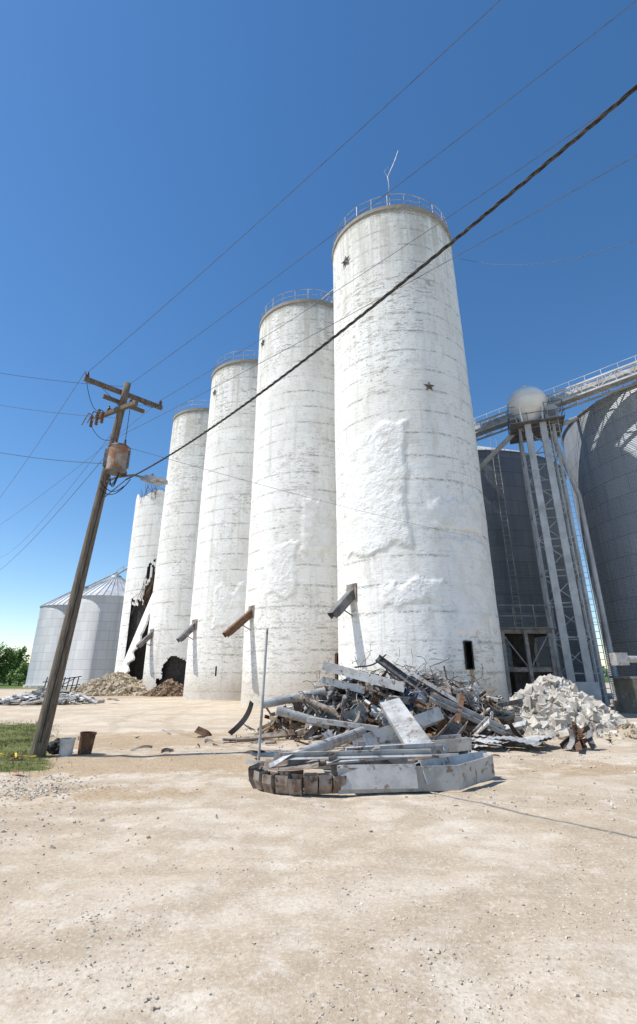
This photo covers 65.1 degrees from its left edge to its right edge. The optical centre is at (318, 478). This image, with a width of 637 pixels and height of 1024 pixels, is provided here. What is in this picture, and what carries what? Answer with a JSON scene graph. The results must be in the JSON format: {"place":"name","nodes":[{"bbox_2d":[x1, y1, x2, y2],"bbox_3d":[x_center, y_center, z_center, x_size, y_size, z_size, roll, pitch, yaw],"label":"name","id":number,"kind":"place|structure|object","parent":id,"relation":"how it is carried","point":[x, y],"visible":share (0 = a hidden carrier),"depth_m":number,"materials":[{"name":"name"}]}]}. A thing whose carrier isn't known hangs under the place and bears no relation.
{"place":"outdoors","nodes":[
{"label":"outdoors","id":0,"kind":"place"},
{"bbox_2d":[0,720,71,774],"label":"grass","id":1,"kind":"structure","parent":0,"point":[22,740],"depth_m":12.82,"materials":[{"name":"green plant"}]},
{"bbox_2d":[0,675,636,1023],"bbox_3d":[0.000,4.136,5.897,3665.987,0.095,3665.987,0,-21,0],"label":"ground","id":2,"kind":"structure","parent":0,"point":[263,979],"depth_m":4.32,"materials":[{"name":"beige soil"}]},
{"bbox_2d":[0,642,12,666],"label":"deciduous tree","id":3,"kind":"object","parent":2,"relation":"on","point":[5,652],"visible":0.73,"depth_m":83.68,"materials":[{"name":"green plant"}]},
{"bbox_2d":[0,646,29,684],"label":"deciduous tree","id":4,"kind":"object","parent":2,"relation":"on","point":[14,659],"visible":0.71,"depth_m":83.34,"materials":[{"name":"green plant"}]},
{"bbox_2d":[5,661,28,685],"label":"deciduous tree","id":5,"kind":"object","parent":2,"relation":"on","point":[19,673],"visible":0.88,"depth_m":79.39,"materials":[{"name":"green plant"}]},
{"bbox_2d":[0,753,46,757],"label":"caution tape","id":6,"kind":"object","parent":2,"relation":"on","point":[15,754],"visible":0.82,"depth_m":10.84,"materials":[{"name":"yellow plastic"}]},
{"bbox_2d":[47,738,59,753],"bbox_3d":[-6.001,6.169,11.494,0.487,0.376,0.468,0,-21,0],"label":"black rubbish bag","id":7,"kind":"object","parent":2,"relation":"on","point":[53,747],"visible":0.48,"depth_m":11.34,"materials":[{"name":"plastic"}]},
{"bbox_2d":[23,587,88,687],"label":"corrugated grain bin","id":8,"kind":"object","parent":2,"relation":"on","point":[50,622],"visible":0.21,"depth_m":69.07,"materials":[{"name":"metal"}]},
{"bbox_2d":[0,686,118,705],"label":"scrap metal heap","id":9,"kind":"object","parent":2,"relation":"on","point":[33,697],"visible":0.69,"depth_m":30.37,"materials":[{"name":"metal"}]},
{"bbox_2d":[43,676,81,692],"bbox_3d":[-20.050,16.192,38.818,2.911,1.584,0.160,0,-21,0],"label":"fallen steel railing","id":10,"kind":"object","parent":2,"relation":"on","point":[69,680],"visible":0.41,"depth_m":38.86,"materials":[{"name":"grey metal"}]},
{"bbox_2d":[59,737,75,756],"bbox_3d":[-5.620,5.987,11.133,0.339,0.350,0.334,0,-21,0],"label":"plastic bucket","id":11,"kind":"object","parent":2,"relation":"on","point":[66,746],"visible":0.99,"depth_m":11.04,"materials":[{"name":"white plastic"}]},
{"bbox_2d":[77,731,96,754],"bbox_3d":[-5.317,6.051,11.430,0.369,0.440,0.364,3,-21,1],"label":"rusty bucket","id":12,"kind":"object","parent":2,"relation":"on","point":[86,741],"visible":1,"depth_m":11.33,"materials":[{"name":"metal"}]},
{"bbox_2d":[61,575,125,689],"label":"corrugated grain bin","id":13,"kind":"object","parent":2,"relation":"on","point":[93,649],"visible":0.4,"depth_m":61.77,"materials":[{"name":"metal"}]},
{"bbox_2d":[85,565,127,587],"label":"conveyor","id":14,"kind":"object","parent":13,"relation":"on","point":[120,572],"visible":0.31,"depth_m":70.39,"materials":[{"name":"metal"}]},
{"bbox_2d":[29,372,167,757],"bbox_3d":[-5.395,1.793,12.858,2.611,9.668,1.459,4,-22,-11],"label":"utility pole","id":15,"kind":"object","parent":2,"relation":"on","point":[116,459],"visible":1,"depth_m":12.81,"materials":[{"name":"brown wood"}]},
{"bbox_2d":[0,0,636,569],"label":"power lines","id":16,"kind":"object","parent":15,"relation":"attached to","point":[552,158],"visible":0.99,"depth_m":8.32,"materials":[{"name":"metal"}]},
{"bbox_2d":[64,671,147,695],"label":"tan rubble pile","id":17,"kind":"object","parent":2,"relation":"on","point":[121,683],"visible":0.75,"depth_m":43.55,"materials":[{"name":"beige stone"}]},
{"bbox_2d":[119,593,152,673],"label":"slab","id":18,"kind":"structure","parent":2,"relation":"on","point":[130,656],"depth_m":50.16,"materials":[{"name":"white paint"}]},
{"bbox_2d":[114,483,164,680],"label":"concrete silo","id":19,"kind":"object","parent":2,"relation":"on","point":[142,560],"visible":0.37,"depth_m":55.37,"materials":[{"name":"white paint"}]},
{"bbox_2d":[143,678,183,696],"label":"brown rubble pile","id":20,"kind":"object","parent":2,"relation":"on","point":[169,688],"visible":0.83,"depth_m":41.65,"materials":[{"name":"brown stone"}]},
{"bbox_2d":[136,400,209,690],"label":"concrete silo","id":21,"kind":"object","parent":2,"relation":"on","point":[166,650],"visible":0.41,"depth_m":47.64,"materials":[{"name":"white paint"}]},
{"bbox_2d":[176,350,258,700],"bbox_3d":[-6.435,3.320,43.485,8.202,29.251,7.999,0,-21,0],"label":"concrete silo","id":22,"kind":"object","parent":2,"relation":"on","point":[214,664],"visible":0.59,"depth_m":39.15,"materials":[{"name":"white paint"}]},
{"bbox_2d":[257,628,267,760],"bbox_3d":[-1.147,4.396,9.984,0.185,2.702,0.160,0,-21,0],"label":"steel marker post","id":23,"kind":"object","parent":2,"relation":"on","point":[262,705],"visible":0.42,"depth_m":9.99,"materials":[{"name":"metal"}]},
{"bbox_2d":[222,289,338,706],"bbox_3d":[-1.316,0.512,36.319,8.874,29.251,8.001,0,-21,0],"label":"concrete silo","id":24,"kind":"object","parent":2,"relation":"on","point":[292,593],"visible":0.71,"depth_m":31.98,"materials":[{"name":"white paint"}]},
{"bbox_2d":[322,289,333,302],"bbox_3d":[1.850,-14.149,38.304,1.080,1.180,6.973,16,-27,-35],"label":"silo top catwalk","id":25,"kind":"object","parent":24,"relation":"on","point":[331,301],"visible":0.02,"depth_m":38.70,"materials":[{"name":"metal"}]},
{"bbox_2d":[0,667,608,676],"bbox_3d":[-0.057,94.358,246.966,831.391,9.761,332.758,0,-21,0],"label":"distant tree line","id":26,"kind":"object","parent":2,"relation":"on","point":[605,671],"depth_m":320.62,"materials":[{"name":"green plant"}]},
{"bbox_2d":[77,642,615,759],"bbox_3d":[1.026,6.074,14.328,13.708,3.037,9.513,11,-24,-26],"label":"scrap metal pile","id":27,"kind":"object","parent":2,"relation":"on","point":[358,705],"visible":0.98,"depth_m":14.22,"materials":[{"name":"metal"}]},
{"bbox_2d":[246,742,494,795],"bbox_3d":[0.915,5.098,8.993,4.366,0.590,3.019,3,-22,-9],"label":"wrecked bucket elevator leg","id":28,"kind":"object","parent":2,"relation":"on","point":[420,767],"visible":1,"depth_m":7.87,"materials":[{"name":"grey metal"}]},
{"bbox_2d":[254,704,526,739],"bbox_3d":[2.530,7.627,15.920,9.163,1.088,5.516,0,-21,0],"label":"dirt mound","id":29,"kind":"object","parent":2,"relation":"on","point":[429,731],"visible":0.06,"depth_m":14.36,"materials":[{"name":"brown soil"}]},
{"bbox_2d":[327,150,508,703],"bbox_3d":[4.641,-4.128,29.425,8.516,32.859,8.007,0,-21,0],"label":"concrete silo","id":30,"kind":"object","parent":2,"relation":"on","point":[406,450],"visible":0.89,"depth_m":24.57,"materials":[{"name":"white paint"}]},
{"bbox_2d":[497,604,558,697],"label":"grain intake platform","id":31,"kind":"structure","parent":2,"relation":"on","point":[522,671],"depth_m":23.56,"materials":[{"name":"grey metal"}]},
{"bbox_2d":[477,438,611,700],"bbox_3d":[12.500,7.144,43.922,19.300,22.550,19.300,0,-21,0],"label":"corrugated grain bin","id":32,"kind":"object","parent":2,"relation":"on","point":[515,569],"visible":0.3,"depth_m":35.03,"materials":[{"name":"metal"}]},
{"bbox_2d":[507,399,615,710],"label":"bucket elevator tower","id":33,"kind":"structure","parent":2,"relation":"on","point":[529,432],"depth_m":27.48,"materials":[{"name":"metal"}]},
{"bbox_2d":[507,385,547,421],"bbox_3d":[12.850,-4.497,30.654,2.360,2.655,2.360,0,-21,0],"label":"white cyclone tank","id":34,"kind":"object","parent":33,"relation":"on","point":[522,400],"visible":0.97,"depth_m":29.90,"materials":[{"name":"metal"}]},
{"bbox_2d":[479,416,617,678],"bbox_3d":[12.607,3.853,31.249,10.828,17.029,4.641,-15,-26,33],"label":"grain spouting","id":35,"kind":"object","parent":33,"relation":"attached to","point":[499,447],"visible":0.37,"depth_m":28.52,"materials":[{"name":"metal"}]},
{"bbox_2d":[494,674,636,737],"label":"concrete rubble pile","id":36,"kind":"object","parent":2,"relation":"on","point":[555,705],"visible":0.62,"depth_m":15.44,"materials":[{"name":"white concrete"}]},
{"bbox_2d":[561,381,636,706],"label":"corrugated grain bin","id":37,"kind":"object","parent":2,"relation":"on","point":[599,437],"visible":0.81,"depth_m":29.19,"materials":[{"name":"metal"}]},
{"bbox_2d":[474,355,636,440],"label":"overhead conveyor bridge","id":38,"kind":"structure","parent":37,"relation":"attached to","point":[609,383],"depth_m":30.21,"materials":[{"name":"metal"}]},
{"bbox_2d":[598,721,636,739],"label":"dirt mound","id":39,"kind":"object","parent":2,"relation":"on","point":[627,730],"visible":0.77,"depth_m":14.23,"materials":[{"name":"beige soil"}]},
{"bbox_2d":[609,676,636,713],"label":"control shed","id":40,"kind":"structure","parent":2,"relation":"on","point":[626,689],"depth_m":23.73,"materials":[{"name":"metal"}]},
{"bbox_2d":[609,653,636,664],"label":"ground level auger","id":41,"kind":"object","parent":2,"relation":"on","point":[620,659],"visible":1,"depth_m":20.91,"materials":[{"name":"metal"}]},
{"bbox_2d":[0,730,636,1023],"bbox_3d":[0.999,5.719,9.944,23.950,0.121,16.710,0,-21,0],"label":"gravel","id":42,"kind":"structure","parent":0,"point":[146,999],"depth_m":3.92,"materials":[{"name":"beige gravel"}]},
{"bbox_2d":[0,0,636,668],"label":"sky","id":43,"kind":"structure","parent":0,"point":[141,140],"materials":[{"name":"blue"}]}
]}

